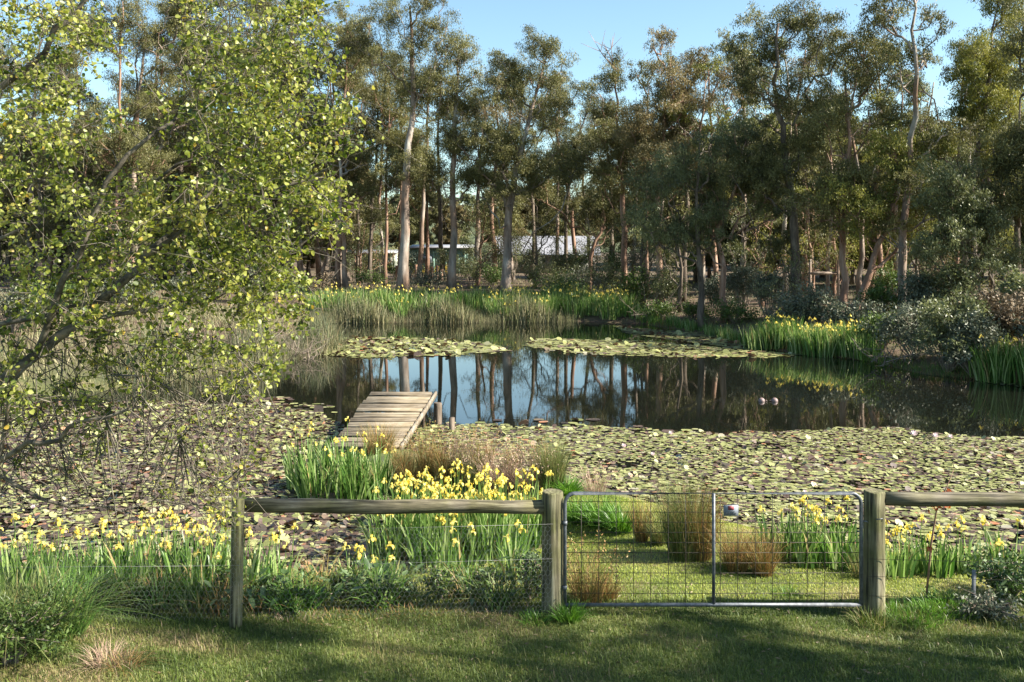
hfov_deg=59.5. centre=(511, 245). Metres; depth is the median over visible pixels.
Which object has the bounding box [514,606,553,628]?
leafy weed
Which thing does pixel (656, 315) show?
iris clump
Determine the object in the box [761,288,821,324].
shrub
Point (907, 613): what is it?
grass tuft
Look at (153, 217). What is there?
tree
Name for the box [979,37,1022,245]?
gum tree
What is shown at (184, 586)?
weed tuft
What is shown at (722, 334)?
iris clump
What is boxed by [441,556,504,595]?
weed tuft
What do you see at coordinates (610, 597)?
rush tussock
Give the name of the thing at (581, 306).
iris clump
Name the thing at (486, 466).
iris clump
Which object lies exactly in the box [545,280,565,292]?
iris clump
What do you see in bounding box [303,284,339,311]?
iris clump
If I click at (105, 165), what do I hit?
tree
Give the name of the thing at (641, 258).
understory tree
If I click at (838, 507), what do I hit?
iris clump
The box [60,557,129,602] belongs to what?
weed tuft
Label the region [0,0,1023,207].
sky
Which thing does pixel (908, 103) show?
gum tree
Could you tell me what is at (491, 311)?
iris clump
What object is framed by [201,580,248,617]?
dock plant
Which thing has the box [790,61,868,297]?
gum tree
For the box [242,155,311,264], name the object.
tree
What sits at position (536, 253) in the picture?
understory tree
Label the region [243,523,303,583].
iris clump
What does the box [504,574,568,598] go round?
weed tuft
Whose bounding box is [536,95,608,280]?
gum tree
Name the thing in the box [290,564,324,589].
dock plant
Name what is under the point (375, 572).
weed tuft
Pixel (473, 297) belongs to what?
iris clump
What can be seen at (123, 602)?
grass
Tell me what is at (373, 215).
gum tree
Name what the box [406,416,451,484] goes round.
rush tussock
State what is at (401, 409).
timber platform
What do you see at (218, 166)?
gum tree
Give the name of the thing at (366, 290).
iris clump
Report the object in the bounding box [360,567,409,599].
weed tuft
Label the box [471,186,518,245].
tree
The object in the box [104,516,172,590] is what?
iris clump
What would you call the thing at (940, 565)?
iris clump
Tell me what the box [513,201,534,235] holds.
tree
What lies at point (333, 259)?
understory tree
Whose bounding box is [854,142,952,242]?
tree
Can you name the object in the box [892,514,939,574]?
iris clump
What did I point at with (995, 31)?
gum tree
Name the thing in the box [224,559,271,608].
dock plant
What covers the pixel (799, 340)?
iris clump
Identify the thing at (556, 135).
gum tree
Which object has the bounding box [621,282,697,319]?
dead branches
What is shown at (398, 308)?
iris clump
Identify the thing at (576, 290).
iris clump
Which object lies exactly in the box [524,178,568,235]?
tree
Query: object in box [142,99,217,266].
tree
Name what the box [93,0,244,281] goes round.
gum tree
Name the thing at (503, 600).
weed tuft
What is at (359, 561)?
dock plant
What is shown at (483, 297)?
iris clump
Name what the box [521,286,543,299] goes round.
iris clump
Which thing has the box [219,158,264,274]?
tree
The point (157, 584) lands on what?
weed tuft
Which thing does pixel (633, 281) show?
shrub
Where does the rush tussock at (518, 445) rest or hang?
on the ground at (928, 362)
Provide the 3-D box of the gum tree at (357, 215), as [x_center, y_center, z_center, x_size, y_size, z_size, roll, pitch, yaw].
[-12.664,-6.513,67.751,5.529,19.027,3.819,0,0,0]
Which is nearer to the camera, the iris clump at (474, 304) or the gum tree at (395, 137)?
the iris clump at (474, 304)
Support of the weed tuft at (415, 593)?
on the ground at (928, 362)
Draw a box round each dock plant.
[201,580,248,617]
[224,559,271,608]
[250,572,281,605]
[266,569,293,606]
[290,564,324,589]
[301,563,331,585]
[316,572,352,605]
[333,569,376,601]
[350,555,382,580]
[351,557,399,603]
[376,560,424,599]
[400,563,426,583]
[406,562,442,603]
[423,572,469,600]
[456,575,492,604]
[475,569,516,603]
[496,556,532,601]
[511,559,541,602]
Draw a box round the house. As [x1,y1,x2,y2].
[496,236,600,272]
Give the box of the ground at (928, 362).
[0,252,1023,681]
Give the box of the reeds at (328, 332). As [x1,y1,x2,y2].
[80,301,355,393]
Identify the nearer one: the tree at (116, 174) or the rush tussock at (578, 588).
the rush tussock at (578, 588)
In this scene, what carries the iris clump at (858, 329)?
on the ground at (928, 362)
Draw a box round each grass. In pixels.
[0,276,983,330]
[0,292,316,384]
[0,545,197,680]
[0,563,330,611]
[0,564,115,660]
[0,597,1023,681]
[1,555,195,641]
[3,279,998,339]
[316,491,1023,606]
[694,305,1022,367]
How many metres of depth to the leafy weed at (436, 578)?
9.93 m
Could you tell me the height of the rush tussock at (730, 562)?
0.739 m
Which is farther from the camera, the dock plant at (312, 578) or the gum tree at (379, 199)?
the gum tree at (379, 199)
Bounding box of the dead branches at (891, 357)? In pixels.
[852,320,939,371]
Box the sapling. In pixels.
[921,470,953,596]
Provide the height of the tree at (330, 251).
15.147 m
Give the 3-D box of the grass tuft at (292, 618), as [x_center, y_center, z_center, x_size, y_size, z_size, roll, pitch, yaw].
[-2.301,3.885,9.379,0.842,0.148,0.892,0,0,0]
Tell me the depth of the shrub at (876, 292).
38.51 m
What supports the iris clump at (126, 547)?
on the ground at (928, 362)
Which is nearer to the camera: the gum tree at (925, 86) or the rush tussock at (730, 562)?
the rush tussock at (730, 562)
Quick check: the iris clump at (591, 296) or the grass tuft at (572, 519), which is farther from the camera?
the iris clump at (591, 296)
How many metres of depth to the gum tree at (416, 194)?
71.75 m
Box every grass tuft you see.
[57,636,164,681]
[87,643,166,681]
[264,610,329,632]
[303,601,362,630]
[337,604,401,627]
[381,599,444,623]
[415,601,479,623]
[459,600,520,622]
[485,601,539,622]
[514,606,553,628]
[533,597,603,624]
[544,473,588,495]
[563,492,614,523]
[568,495,632,528]
[580,499,655,534]
[767,584,803,596]
[843,603,902,631]
[879,594,956,632]
[905,584,986,620]
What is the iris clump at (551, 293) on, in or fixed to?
on the ground at (928, 362)
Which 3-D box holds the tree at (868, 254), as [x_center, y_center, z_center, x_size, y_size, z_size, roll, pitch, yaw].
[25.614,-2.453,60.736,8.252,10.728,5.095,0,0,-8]
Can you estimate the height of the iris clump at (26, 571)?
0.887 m
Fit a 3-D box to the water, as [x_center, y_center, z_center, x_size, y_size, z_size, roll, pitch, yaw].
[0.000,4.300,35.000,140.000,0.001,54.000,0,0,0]
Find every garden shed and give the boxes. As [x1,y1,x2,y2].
[346,250,397,271]
[409,245,473,273]
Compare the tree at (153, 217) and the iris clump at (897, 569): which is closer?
the iris clump at (897, 569)
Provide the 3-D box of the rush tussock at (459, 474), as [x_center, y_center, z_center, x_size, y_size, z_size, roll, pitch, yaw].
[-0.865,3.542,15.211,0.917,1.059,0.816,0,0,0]
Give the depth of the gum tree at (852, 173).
42.56 m
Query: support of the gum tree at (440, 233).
on the ground at (928, 362)
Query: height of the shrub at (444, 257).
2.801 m
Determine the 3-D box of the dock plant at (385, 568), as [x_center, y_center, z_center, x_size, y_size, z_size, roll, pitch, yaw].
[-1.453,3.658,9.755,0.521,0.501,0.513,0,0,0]
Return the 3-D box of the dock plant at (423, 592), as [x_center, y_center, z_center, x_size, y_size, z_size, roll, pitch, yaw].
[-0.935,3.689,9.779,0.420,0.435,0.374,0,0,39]
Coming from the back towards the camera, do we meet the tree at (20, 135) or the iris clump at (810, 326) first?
the tree at (20, 135)
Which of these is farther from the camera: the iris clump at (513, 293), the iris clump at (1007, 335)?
the iris clump at (513, 293)
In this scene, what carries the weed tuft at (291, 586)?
on the ground at (928, 362)
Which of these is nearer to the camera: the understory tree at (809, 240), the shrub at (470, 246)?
the understory tree at (809, 240)
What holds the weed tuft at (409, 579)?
on the ground at (928, 362)
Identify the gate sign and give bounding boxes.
[723,505,737,515]
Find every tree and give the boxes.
[0,0,413,559]
[0,12,25,280]
[0,29,113,285]
[0,108,68,268]
[0,150,46,276]
[1,227,18,261]
[10,23,112,276]
[11,0,114,277]
[24,191,63,261]
[30,35,114,279]
[43,153,127,280]
[45,0,179,277]
[46,68,102,279]
[47,184,64,272]
[69,213,116,285]
[76,148,153,277]
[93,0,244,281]
[94,36,181,257]
[108,27,189,277]
[108,107,170,152]
[112,170,190,278]
[123,14,226,283]
[138,212,188,285]
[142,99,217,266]
[151,0,229,280]
[151,0,300,290]
[155,30,205,275]
[170,171,231,280]
[202,1,276,267]
[204,30,267,271]
[219,35,311,268]
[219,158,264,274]
[222,22,353,278]
[229,208,295,282]
[242,1,294,275]
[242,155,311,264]
[248,0,355,268]
[249,55,329,273]
[259,192,313,270]
[279,0,401,290]
[285,39,388,290]
[286,22,370,282]
[291,185,349,275]
[300,215,374,289]
[304,122,359,268]
[319,133,383,270]
[324,26,433,286]
[328,32,372,282]
[335,0,470,296]
[341,208,399,284]
[343,198,374,249]
[350,50,419,279]
[356,69,449,288]
[363,187,388,247]
[366,61,420,271]
[374,54,487,278]
[383,202,398,247]
[387,142,455,279]
[387,193,416,248]
[393,64,461,283]
[396,184,449,244]
[405,27,506,294]
[428,200,471,244]
[432,24,592,293]
[432,205,448,244]
[440,84,494,277]
[456,190,481,244]
[460,64,533,281]
[461,195,517,284]
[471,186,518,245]
[472,165,534,234]
[479,56,545,279]
[486,71,558,278]
[512,193,568,287]
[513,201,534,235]
[517,156,664,289]
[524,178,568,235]
[528,69,584,271]
[531,67,589,277]
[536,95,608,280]
[559,213,575,235]
[567,33,675,288]
[568,190,599,237]
[571,105,617,276]
[585,58,672,297]
[587,94,619,271]
[590,183,632,249]
[604,190,674,306]
[606,187,645,255]
[607,23,727,304]
[613,125,748,328]
[627,171,692,278]
[629,51,697,271]
[629,90,678,283]
[641,113,709,269]
[645,196,714,312]
[647,63,760,290]
[654,54,736,304]
[656,60,723,301]
[663,176,711,281]
[676,117,810,322]
[692,201,712,277]
[696,26,785,273]
[703,112,798,266]
[705,237,736,271]
[706,48,776,266]
[707,0,858,297]
[721,198,776,302]
[723,120,793,283]
[732,208,808,306]
[735,32,810,295]
[749,243,827,318]
[764,155,829,280]
[768,34,838,295]
[771,176,826,281]
[774,92,863,270]
[778,22,916,307]
[782,196,851,288]
[783,52,883,269]
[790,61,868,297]
[802,210,859,297]
[807,116,964,310]
[808,40,926,294]
[815,203,857,277]
[817,146,852,276]
[823,206,873,284]
[836,132,937,285]
[846,213,898,289]
[850,37,924,291]
[854,0,989,314]
[854,116,871,268]
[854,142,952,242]
[861,67,938,290]
[870,68,934,274]
[882,123,953,269]
[890,69,981,262]
[893,210,946,284]
[899,164,960,267]
[900,0,1023,304]
[902,38,1008,285]
[902,149,1023,293]
[918,211,957,293]
[939,47,1001,265]
[940,24,1023,290]
[949,0,1023,274]
[954,141,984,276]
[970,121,1023,265]
[971,242,1010,299]
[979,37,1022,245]
[982,10,1023,74]
[1003,36,1023,97]
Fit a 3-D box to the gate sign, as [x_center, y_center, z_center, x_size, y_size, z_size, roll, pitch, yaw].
[2.276,2.749,9.313,0.155,0.115,0.006,0,0,0]
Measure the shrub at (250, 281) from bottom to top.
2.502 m
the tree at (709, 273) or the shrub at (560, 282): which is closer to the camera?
the shrub at (560, 282)
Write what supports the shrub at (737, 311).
on the ground at (928, 362)
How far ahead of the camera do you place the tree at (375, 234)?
208.06 m
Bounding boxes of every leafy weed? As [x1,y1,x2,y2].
[79,575,126,605]
[125,578,170,609]
[211,561,251,596]
[252,572,293,602]
[278,579,325,617]
[323,566,368,599]
[366,574,404,605]
[420,559,457,599]
[467,559,503,595]
[512,549,541,599]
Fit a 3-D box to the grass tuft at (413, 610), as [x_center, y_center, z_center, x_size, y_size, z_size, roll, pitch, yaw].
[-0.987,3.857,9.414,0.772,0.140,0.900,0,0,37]
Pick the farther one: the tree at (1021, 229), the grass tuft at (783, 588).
the tree at (1021, 229)
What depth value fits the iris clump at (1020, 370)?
27.67 m
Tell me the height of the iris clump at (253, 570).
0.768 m
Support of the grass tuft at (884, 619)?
on the ground at (928, 362)
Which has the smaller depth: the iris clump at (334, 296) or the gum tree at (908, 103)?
the iris clump at (334, 296)
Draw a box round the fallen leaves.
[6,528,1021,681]
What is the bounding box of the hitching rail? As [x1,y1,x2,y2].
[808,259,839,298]
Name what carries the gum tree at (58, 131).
on the ground at (928, 362)
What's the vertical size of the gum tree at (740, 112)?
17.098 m
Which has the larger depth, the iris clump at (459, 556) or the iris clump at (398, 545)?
the iris clump at (398, 545)
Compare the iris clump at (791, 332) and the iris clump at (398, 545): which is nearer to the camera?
the iris clump at (398, 545)
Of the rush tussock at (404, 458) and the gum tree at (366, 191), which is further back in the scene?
the gum tree at (366, 191)
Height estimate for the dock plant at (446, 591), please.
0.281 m
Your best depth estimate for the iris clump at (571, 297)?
52.42 m
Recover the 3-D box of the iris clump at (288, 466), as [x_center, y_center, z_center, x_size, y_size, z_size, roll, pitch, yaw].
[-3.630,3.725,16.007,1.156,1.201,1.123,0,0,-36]
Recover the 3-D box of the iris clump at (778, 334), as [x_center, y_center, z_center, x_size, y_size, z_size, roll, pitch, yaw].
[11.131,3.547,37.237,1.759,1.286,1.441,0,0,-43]
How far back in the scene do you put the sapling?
9.67 m
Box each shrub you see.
[0,277,47,331]
[0,577,90,665]
[33,275,105,319]
[95,264,159,307]
[163,269,221,306]
[218,264,276,303]
[267,273,311,298]
[307,265,341,293]
[332,245,367,280]
[350,267,395,287]
[354,245,393,276]
[387,259,412,276]
[394,265,446,289]
[397,249,433,278]
[432,247,459,277]
[443,250,494,288]
[458,236,485,275]
[468,244,500,274]
[475,261,512,290]
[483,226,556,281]
[511,254,577,290]
[514,247,546,277]
[520,248,548,269]
[528,268,589,292]
[545,244,582,275]
[552,262,615,293]
[560,245,588,270]
[569,220,619,279]
[578,257,635,292]
[593,246,634,284]
[608,237,667,282]
[610,263,669,306]
[636,298,684,318]
[644,266,692,311]
[649,244,696,287]
[677,299,713,319]
[693,272,736,313]
[697,291,762,322]
[718,257,765,315]
[745,266,798,319]
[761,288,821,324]
[781,278,857,328]
[818,294,891,331]
[849,273,905,316]
[852,309,904,349]
[858,299,938,358]
[871,261,918,296]
[890,267,956,315]
[906,286,1001,371]
[909,257,951,295]
[915,256,993,311]
[924,307,1010,375]
[944,582,1023,628]
[955,286,1023,345]
[960,541,1023,611]
[989,263,1023,345]
[1009,312,1023,342]
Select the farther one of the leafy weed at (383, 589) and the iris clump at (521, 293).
the iris clump at (521, 293)
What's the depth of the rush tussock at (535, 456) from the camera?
14.82 m
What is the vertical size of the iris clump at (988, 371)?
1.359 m
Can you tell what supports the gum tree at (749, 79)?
on the ground at (928, 362)
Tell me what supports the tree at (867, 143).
on the ground at (928, 362)
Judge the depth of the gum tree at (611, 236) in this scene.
71.36 m
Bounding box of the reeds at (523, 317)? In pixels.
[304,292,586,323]
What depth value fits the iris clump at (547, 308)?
51.06 m
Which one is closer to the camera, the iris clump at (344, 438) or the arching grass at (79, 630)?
the arching grass at (79, 630)
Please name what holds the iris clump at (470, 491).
on the ground at (928, 362)
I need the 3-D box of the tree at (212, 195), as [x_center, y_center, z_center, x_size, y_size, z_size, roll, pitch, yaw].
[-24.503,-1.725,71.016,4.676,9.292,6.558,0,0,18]
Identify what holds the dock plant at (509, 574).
on the ground at (928, 362)
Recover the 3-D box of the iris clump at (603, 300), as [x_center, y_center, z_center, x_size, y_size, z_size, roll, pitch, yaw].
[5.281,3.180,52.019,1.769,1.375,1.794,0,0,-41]
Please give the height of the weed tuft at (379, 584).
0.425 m
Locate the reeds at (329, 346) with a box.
[78,322,368,392]
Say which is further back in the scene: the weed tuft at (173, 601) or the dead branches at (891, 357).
the dead branches at (891, 357)
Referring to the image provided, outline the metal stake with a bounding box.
[971,569,975,600]
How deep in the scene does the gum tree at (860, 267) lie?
50.47 m
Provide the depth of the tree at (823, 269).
76.34 m
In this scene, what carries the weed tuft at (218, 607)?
on the ground at (928, 362)
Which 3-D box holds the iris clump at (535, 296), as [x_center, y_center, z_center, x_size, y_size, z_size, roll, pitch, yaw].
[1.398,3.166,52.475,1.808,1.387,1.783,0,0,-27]
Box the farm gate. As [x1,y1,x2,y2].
[562,491,867,606]
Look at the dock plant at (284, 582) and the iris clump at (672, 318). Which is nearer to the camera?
the dock plant at (284, 582)
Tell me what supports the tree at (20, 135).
on the ground at (928, 362)
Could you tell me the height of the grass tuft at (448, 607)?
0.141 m
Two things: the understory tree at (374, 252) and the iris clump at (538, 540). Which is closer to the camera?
the iris clump at (538, 540)
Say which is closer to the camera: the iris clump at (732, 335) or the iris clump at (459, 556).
the iris clump at (459, 556)
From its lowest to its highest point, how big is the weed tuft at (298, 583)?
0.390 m
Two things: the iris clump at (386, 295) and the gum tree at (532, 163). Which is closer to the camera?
the iris clump at (386, 295)
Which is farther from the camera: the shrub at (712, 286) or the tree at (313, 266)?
the tree at (313, 266)
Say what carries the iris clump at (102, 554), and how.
on the ground at (928, 362)
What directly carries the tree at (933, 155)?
on the ground at (928, 362)
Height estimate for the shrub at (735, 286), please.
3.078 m
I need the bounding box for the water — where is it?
[0,321,1023,574]
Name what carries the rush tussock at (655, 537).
on the ground at (928, 362)
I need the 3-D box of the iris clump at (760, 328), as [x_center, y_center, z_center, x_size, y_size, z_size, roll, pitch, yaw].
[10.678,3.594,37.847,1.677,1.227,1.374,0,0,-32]
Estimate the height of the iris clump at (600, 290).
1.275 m
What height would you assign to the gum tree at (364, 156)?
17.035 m
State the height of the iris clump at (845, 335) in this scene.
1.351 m
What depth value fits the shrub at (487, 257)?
72.84 m
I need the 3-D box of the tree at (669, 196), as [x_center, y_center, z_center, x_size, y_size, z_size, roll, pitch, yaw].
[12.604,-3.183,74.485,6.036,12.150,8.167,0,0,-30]
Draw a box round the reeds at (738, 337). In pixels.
[633,316,1017,384]
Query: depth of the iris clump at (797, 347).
35.50 m
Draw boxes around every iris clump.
[0,513,50,593]
[10,517,76,584]
[30,530,98,602]
[55,518,116,583]
[83,519,158,574]
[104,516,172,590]
[120,507,194,575]
[152,514,224,586]
[169,538,230,599]
[177,507,230,577]
[225,526,273,594]
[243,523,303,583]
[275,421,334,491]
[281,427,360,498]
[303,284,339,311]
[315,416,384,491]
[316,292,342,312]
[318,283,343,303]
[318,288,339,306]
[323,431,397,499]
[326,284,354,304]
[334,287,358,306]
[335,535,386,583]
[342,284,368,297]
[344,426,408,499]
[346,296,367,311]
[347,287,378,308]
[348,478,427,563]
[353,282,376,302]
[363,542,405,581]
[369,284,395,308]
[370,281,399,306]
[371,466,445,529]
[377,289,406,314]
[384,469,438,547]
[389,284,419,311]
[390,299,413,317]
[391,485,474,574]
[396,473,476,563]
[401,284,427,300]
[411,283,435,305]
[412,289,448,316]
[419,458,478,538]
[420,284,443,302]
[436,517,490,577]
[438,284,463,304]
[440,287,463,307]
[441,474,498,558]
[447,286,477,308]
[452,463,508,541]
[457,287,485,310]
[461,472,527,564]
[463,286,487,309]
[469,281,495,298]
[474,473,539,551]
[479,293,499,313]
[481,293,510,316]
[482,286,511,311]
[486,299,505,317]
[488,283,517,301]
[491,519,539,578]
[498,300,520,320]
[501,286,526,306]
[504,282,533,299]
[504,464,553,548]
[520,289,546,307]
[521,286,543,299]
[532,291,562,314]
[532,299,554,318]
[535,281,564,297]
[537,289,562,309]
[541,287,570,298]
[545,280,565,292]
[545,289,571,312]
[559,293,581,314]
[559,294,587,317]
[562,282,589,295]
[563,289,586,303]
[567,287,589,302]
[568,285,595,304]
[573,292,602,315]
[578,293,607,315]
[581,289,604,305]
[589,284,611,295]
[590,290,613,311]
[591,290,620,314]
[594,286,623,305]
[597,298,620,319]
[602,280,621,295]
[604,287,629,308]
[606,293,634,316]
[607,287,637,308]
[615,289,639,306]
[620,286,645,304]
[627,299,648,318]
[641,312,651,322]
[648,313,660,321]
[665,311,679,321]
[667,315,678,325]
[674,318,684,327]
[683,318,697,331]
[703,321,718,334]
[705,327,717,335]
[716,327,731,338]
[717,323,731,333]
[726,328,741,340]
[738,321,775,350]
[748,320,773,348]
[749,317,774,337]
[750,495,820,563]
[757,317,792,347]
[758,324,783,348]
[760,312,792,330]
[760,321,788,347]
[762,317,797,347]
[766,315,802,346]
[767,309,807,337]
[775,318,804,333]
[775,498,828,568]
[780,324,803,344]
[785,323,808,352]
[790,324,825,355]
[790,325,813,352]
[791,505,858,561]
[796,321,831,355]
[800,323,849,357]
[801,318,835,339]
[802,317,837,343]
[807,325,852,356]
[810,495,858,571]
[812,321,842,349]
[817,318,856,339]
[822,333,847,355]
[827,321,866,353]
[832,322,865,353]
[833,319,857,338]
[838,314,876,344]
[838,331,872,357]
[846,329,884,359]
[885,519,922,580]
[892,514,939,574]
[905,524,959,578]
[934,515,986,571]
[962,519,1015,573]
[966,334,1018,380]
[970,342,1019,384]
[971,340,1019,382]
[973,337,1020,381]
[977,334,1023,377]
[977,515,1023,570]
[982,333,1023,380]
[983,340,1021,380]
[987,336,1023,374]
[1002,343,1023,383]
[1012,345,1023,385]
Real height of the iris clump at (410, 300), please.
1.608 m
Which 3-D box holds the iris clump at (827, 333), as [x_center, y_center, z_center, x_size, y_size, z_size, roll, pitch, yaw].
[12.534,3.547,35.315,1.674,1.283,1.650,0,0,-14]
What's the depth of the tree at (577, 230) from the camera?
199.85 m
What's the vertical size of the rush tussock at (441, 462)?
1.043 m
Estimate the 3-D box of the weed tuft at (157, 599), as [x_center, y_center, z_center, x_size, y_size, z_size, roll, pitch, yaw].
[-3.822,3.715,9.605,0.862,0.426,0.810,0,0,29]
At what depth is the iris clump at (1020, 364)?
27.47 m
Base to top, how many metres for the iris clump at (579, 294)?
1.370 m
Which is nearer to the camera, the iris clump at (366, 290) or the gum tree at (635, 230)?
the iris clump at (366, 290)
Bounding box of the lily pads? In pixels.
[0,325,1023,567]
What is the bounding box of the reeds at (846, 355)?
[640,319,973,379]
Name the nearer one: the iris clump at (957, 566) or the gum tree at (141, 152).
the iris clump at (957, 566)
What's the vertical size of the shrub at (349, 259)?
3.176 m
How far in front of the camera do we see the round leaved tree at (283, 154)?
7.20 m
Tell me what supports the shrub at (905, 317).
on the ground at (928, 362)
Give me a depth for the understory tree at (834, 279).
51.86 m
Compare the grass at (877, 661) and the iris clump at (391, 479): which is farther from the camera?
the iris clump at (391, 479)
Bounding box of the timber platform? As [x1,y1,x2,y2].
[330,391,441,451]
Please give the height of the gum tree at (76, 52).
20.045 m
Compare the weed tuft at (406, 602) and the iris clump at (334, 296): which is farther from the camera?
the iris clump at (334, 296)
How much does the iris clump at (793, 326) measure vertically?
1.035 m
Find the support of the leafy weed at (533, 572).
on the ground at (928, 362)
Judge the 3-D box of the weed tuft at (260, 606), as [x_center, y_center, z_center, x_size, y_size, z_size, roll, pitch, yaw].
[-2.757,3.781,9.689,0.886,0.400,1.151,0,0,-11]
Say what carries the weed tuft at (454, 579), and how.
on the ground at (928, 362)
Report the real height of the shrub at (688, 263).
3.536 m
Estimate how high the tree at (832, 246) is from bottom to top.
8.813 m
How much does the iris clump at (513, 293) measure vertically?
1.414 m
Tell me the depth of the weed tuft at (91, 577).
9.93 m
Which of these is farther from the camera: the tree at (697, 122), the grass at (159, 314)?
the tree at (697, 122)
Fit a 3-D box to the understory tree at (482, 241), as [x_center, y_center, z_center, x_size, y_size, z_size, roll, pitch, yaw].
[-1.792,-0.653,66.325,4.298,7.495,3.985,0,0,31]
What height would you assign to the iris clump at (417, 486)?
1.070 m
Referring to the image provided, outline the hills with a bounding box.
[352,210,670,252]
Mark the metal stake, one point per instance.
(973, 585)
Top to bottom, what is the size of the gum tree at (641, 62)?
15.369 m
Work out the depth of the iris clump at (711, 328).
43.24 m
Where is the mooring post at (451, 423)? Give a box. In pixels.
[449,417,454,429]
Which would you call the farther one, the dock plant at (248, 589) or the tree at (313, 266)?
the tree at (313, 266)
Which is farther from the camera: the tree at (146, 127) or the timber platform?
the tree at (146, 127)
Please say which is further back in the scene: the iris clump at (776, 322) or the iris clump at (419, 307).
the iris clump at (419, 307)
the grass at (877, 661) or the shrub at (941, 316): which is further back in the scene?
the shrub at (941, 316)
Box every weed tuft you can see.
[58,557,123,596]
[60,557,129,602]
[86,565,130,605]
[108,567,175,605]
[125,568,194,610]
[128,570,182,598]
[130,562,200,606]
[138,574,229,617]
[145,566,210,598]
[155,584,194,612]
[160,565,227,606]
[163,571,215,602]
[179,567,256,616]
[203,584,272,615]
[206,564,278,601]
[244,581,286,612]
[245,563,334,610]
[250,579,330,620]
[252,563,345,614]
[253,569,325,599]
[278,551,371,593]
[312,564,370,590]
[314,559,418,612]
[329,557,424,609]
[348,573,414,610]
[349,565,421,609]
[353,559,400,586]
[358,580,416,612]
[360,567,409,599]
[371,565,429,597]
[397,573,434,600]
[419,560,518,601]
[422,565,469,596]
[433,575,467,596]
[440,561,505,597]
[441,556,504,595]
[443,562,574,610]
[461,580,527,613]
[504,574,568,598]
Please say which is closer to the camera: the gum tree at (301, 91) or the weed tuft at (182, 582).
the weed tuft at (182, 582)
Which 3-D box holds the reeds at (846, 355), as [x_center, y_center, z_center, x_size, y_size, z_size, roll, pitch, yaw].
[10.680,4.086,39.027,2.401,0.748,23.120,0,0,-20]
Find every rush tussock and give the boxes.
[351,420,406,455]
[385,429,420,480]
[388,446,435,491]
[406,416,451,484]
[416,426,473,487]
[438,425,484,484]
[449,435,534,491]
[450,445,491,489]
[464,419,506,485]
[479,447,559,492]
[494,437,529,480]
[520,436,555,484]
[522,432,575,489]
[567,459,620,491]
[567,524,631,602]
[584,565,634,599]
[620,494,658,541]
[631,506,665,545]
[638,463,735,561]
[658,471,741,561]
[695,515,777,573]
[728,524,796,577]
[840,540,899,577]
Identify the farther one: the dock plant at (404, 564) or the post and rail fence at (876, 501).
the dock plant at (404, 564)
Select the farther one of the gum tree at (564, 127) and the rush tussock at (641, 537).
the gum tree at (564, 127)
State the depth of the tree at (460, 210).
188.18 m
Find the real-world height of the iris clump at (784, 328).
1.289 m
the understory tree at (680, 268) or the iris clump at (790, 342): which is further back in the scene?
the understory tree at (680, 268)
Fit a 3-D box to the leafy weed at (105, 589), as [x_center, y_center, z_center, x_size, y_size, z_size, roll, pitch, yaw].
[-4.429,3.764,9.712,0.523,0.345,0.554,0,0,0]
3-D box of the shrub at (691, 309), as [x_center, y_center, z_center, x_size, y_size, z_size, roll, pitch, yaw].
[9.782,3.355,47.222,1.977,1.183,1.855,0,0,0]
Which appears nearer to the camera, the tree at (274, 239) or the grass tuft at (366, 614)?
the grass tuft at (366, 614)
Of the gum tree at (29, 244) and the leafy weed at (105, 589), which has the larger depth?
the gum tree at (29, 244)
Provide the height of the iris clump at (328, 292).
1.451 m
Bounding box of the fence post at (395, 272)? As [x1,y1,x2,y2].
[395,265,396,279]
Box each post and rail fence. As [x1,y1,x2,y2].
[0,488,562,628]
[863,488,1023,617]
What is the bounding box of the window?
[423,255,431,262]
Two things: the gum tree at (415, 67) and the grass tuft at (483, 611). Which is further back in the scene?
the gum tree at (415, 67)
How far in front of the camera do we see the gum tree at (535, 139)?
72.14 m
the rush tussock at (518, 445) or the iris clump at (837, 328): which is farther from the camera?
the iris clump at (837, 328)
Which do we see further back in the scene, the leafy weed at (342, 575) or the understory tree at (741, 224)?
the understory tree at (741, 224)
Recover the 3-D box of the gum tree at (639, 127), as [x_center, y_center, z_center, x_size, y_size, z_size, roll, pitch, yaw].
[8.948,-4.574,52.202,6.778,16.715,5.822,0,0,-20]
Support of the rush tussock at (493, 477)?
on the ground at (928, 362)
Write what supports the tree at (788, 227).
on the ground at (928, 362)
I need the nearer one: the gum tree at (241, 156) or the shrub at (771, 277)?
the shrub at (771, 277)
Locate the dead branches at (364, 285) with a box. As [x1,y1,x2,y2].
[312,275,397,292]
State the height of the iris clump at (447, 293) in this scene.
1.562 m
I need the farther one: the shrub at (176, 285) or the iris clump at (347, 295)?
the iris clump at (347, 295)
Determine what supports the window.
in the garden shed at (432, 249)
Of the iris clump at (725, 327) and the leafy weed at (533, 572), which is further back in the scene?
the iris clump at (725, 327)

